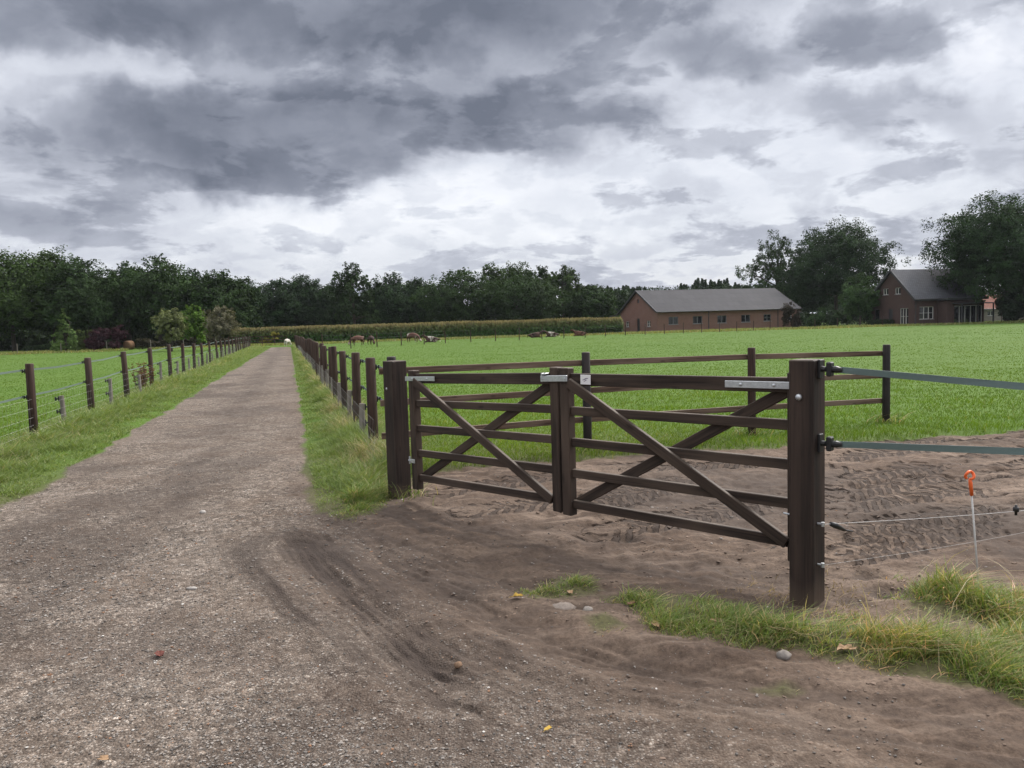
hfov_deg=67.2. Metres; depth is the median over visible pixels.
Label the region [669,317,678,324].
window
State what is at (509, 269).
oak tree
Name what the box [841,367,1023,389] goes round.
fence tape
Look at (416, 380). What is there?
field gate
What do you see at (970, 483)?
fence stake
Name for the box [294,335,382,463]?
post fence
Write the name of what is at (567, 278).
oak tree
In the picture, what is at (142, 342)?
hedge
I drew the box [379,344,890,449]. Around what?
rail fence
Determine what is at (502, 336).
margin grass
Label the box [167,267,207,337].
oak tree
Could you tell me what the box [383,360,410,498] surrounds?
gate post
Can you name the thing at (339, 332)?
maize field
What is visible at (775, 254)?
oak tree
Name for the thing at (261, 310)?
oak tree
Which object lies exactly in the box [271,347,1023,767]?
bare soil
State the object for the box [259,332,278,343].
yellow shrub
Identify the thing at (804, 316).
shrub
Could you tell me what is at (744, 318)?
window
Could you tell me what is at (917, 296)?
brick house
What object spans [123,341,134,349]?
hay bale
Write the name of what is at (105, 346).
wire fence
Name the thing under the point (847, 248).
oak tree
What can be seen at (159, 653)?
fallen leaf
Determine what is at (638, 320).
door
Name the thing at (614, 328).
wire fence
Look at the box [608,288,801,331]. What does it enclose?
brick barn
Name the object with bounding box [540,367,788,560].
field gate
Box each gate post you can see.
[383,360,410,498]
[783,359,842,607]
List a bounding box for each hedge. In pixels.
[22,340,114,351]
[135,335,236,348]
[584,326,622,333]
[797,310,869,325]
[865,319,894,324]
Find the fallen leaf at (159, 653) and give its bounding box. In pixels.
[154,650,164,655]
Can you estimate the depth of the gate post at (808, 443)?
4.25 m
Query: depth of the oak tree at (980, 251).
96.59 m
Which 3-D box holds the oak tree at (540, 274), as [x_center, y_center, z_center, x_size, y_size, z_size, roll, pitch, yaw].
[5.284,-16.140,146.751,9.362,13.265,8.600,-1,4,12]
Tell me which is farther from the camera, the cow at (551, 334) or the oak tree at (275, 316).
the oak tree at (275, 316)
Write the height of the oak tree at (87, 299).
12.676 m
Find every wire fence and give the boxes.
[12,339,215,352]
[228,335,286,344]
[321,313,1023,348]
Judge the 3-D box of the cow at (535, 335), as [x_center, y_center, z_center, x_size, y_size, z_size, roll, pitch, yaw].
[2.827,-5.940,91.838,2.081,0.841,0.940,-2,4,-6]
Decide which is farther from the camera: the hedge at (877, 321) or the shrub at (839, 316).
the shrub at (839, 316)
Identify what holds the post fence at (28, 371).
on the ground at (784, 688)
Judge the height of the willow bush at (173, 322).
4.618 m
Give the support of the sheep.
on the ground at (784, 688)
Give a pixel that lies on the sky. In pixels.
(632, 143)
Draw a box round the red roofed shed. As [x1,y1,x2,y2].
[983,295,1022,320]
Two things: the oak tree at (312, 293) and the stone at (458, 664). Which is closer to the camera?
the stone at (458, 664)
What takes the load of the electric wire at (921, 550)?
attached to the gate post at (808, 443)
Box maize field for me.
[230,316,623,343]
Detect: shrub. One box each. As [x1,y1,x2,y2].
[75,329,93,349]
[83,324,126,349]
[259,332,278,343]
[780,302,801,326]
[796,313,809,326]
[827,310,850,325]
[994,282,1023,320]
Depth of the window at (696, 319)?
113.70 m
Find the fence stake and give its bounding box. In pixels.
[964,470,978,579]
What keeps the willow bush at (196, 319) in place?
on the ground at (784, 688)
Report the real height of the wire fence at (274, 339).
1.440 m
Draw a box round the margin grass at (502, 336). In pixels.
[0,320,1023,354]
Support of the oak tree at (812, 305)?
on the ground at (784, 688)
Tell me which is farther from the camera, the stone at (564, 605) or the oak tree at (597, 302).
the oak tree at (597, 302)
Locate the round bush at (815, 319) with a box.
[804,307,826,326]
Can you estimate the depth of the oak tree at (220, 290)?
103.46 m
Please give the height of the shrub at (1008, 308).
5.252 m
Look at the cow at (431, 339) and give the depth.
82.59 m
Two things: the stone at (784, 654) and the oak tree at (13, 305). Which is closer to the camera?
the stone at (784, 654)
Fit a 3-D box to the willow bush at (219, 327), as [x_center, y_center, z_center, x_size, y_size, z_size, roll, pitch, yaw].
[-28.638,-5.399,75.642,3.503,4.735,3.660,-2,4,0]
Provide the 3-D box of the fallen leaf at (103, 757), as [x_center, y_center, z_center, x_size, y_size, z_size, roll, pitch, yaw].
[-1.537,1.414,2.907,0.062,0.012,0.034,-2,4,0]
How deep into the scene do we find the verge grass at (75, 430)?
11.53 m
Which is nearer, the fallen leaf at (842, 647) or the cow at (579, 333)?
the fallen leaf at (842, 647)
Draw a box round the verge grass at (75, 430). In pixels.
[0,344,449,516]
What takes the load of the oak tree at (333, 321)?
on the ground at (784, 688)
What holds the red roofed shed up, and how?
on the ground at (784, 688)
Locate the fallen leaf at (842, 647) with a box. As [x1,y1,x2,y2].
[833,644,857,651]
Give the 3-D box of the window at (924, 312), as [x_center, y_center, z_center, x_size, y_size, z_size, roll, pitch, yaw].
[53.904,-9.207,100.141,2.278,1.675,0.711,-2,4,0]
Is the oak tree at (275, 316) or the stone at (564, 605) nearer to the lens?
the stone at (564, 605)
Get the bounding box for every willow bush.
[150,307,188,350]
[180,304,208,349]
[202,305,241,349]
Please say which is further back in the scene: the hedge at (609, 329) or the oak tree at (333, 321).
the oak tree at (333, 321)
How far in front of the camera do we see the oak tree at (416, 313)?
140.60 m
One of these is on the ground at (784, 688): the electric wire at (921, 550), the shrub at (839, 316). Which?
the shrub at (839, 316)
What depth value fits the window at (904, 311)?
101.68 m
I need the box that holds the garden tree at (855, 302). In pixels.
[837,272,882,324]
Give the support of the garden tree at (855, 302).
on the ground at (784, 688)
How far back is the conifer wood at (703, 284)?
205.49 m
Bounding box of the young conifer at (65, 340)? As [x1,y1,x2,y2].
[50,308,80,351]
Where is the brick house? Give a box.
[870,269,994,324]
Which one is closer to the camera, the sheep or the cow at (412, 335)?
the cow at (412, 335)
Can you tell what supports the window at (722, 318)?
in the brick barn
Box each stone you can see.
[187,586,196,589]
[454,661,461,668]
[552,601,575,609]
[583,606,592,610]
[776,649,791,659]
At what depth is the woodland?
114.04 m
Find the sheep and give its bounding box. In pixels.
[284,339,291,345]
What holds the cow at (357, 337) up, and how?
on the ground at (784, 688)
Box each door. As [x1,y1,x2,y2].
[637,319,639,331]
[889,309,892,319]
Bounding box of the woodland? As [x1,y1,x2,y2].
[0,284,628,350]
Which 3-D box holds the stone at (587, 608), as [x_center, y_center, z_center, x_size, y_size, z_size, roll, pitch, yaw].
[0.420,1.254,4.271,0.061,0.043,0.052,-2,4,0]
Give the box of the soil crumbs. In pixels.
[208,479,1016,767]
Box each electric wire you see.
[826,532,1023,564]
[829,505,1023,531]
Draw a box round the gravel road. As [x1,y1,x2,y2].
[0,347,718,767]
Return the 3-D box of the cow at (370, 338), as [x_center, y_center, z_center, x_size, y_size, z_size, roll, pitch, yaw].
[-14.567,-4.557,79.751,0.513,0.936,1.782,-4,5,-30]
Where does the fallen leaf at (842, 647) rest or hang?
on the ground at (784, 688)
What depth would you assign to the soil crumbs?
4.52 m
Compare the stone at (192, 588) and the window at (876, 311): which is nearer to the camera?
the stone at (192, 588)
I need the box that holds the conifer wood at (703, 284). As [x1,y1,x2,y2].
[599,278,1000,316]
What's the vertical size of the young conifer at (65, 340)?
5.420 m
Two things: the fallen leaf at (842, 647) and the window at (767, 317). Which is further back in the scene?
the window at (767, 317)
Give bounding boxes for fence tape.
[839,441,1023,454]
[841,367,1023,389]
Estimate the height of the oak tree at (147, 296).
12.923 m
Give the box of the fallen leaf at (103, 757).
[98,755,111,760]
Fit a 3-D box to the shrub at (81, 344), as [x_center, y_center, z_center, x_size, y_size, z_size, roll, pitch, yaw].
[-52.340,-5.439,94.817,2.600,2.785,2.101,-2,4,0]
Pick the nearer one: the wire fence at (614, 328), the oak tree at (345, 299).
the wire fence at (614, 328)
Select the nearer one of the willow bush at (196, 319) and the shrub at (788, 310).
the willow bush at (196, 319)
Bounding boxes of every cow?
[348,335,364,344]
[367,335,374,343]
[407,333,421,341]
[421,335,439,341]
[527,330,543,337]
[543,330,559,336]
[570,329,586,335]
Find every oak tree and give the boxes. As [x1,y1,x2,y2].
[0,246,71,351]
[1,245,81,342]
[31,255,130,337]
[101,260,149,340]
[107,253,199,339]
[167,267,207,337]
[178,269,261,337]
[229,282,266,327]
[250,277,310,326]
[276,273,336,326]
[310,284,354,324]
[327,261,381,324]
[355,270,411,323]
[390,276,435,323]
[410,267,497,322]
[468,272,566,320]
[479,261,508,320]
[489,261,537,319]
[524,265,560,318]
[541,264,584,317]
[556,284,619,318]
[735,229,806,296]
[771,270,832,312]
[773,214,911,312]
[915,189,1023,321]
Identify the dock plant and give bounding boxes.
[128,362,154,388]
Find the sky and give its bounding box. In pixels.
[0,0,1023,312]
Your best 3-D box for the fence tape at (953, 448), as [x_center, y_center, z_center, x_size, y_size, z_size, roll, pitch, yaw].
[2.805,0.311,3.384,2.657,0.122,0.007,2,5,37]
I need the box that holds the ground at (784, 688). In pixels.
[0,320,1023,705]
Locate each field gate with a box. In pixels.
[405,367,562,512]
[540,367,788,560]
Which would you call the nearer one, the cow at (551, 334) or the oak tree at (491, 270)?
the cow at (551, 334)
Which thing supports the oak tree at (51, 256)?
on the ground at (784, 688)
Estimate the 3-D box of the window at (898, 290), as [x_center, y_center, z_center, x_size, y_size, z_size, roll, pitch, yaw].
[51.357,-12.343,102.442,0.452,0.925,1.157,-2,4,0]
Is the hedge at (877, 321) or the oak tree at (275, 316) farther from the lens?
the oak tree at (275, 316)
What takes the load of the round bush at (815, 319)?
on the ground at (784, 688)
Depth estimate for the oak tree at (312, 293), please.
136.89 m
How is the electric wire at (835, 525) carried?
attached to the gate post at (808, 443)
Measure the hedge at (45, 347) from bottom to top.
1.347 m
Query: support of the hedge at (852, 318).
on the ground at (784, 688)
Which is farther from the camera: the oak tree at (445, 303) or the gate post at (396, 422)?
the oak tree at (445, 303)
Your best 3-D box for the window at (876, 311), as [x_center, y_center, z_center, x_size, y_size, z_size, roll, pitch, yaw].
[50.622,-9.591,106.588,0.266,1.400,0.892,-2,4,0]
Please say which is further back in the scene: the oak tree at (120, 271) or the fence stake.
the oak tree at (120, 271)
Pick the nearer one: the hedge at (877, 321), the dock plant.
the dock plant
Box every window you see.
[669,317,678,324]
[693,316,702,323]
[717,315,725,322]
[741,315,749,322]
[763,314,770,321]
[875,310,878,318]
[894,288,900,294]
[900,308,907,323]
[919,307,932,319]
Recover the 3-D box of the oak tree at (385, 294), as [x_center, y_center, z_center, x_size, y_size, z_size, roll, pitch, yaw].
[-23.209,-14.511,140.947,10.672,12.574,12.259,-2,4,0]
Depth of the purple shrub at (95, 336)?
91.14 m
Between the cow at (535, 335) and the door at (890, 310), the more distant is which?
the door at (890, 310)
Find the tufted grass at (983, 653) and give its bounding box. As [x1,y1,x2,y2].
[9,365,1023,703]
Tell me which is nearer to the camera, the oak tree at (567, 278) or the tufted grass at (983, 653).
the tufted grass at (983, 653)
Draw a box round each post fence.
[0,337,250,445]
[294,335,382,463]

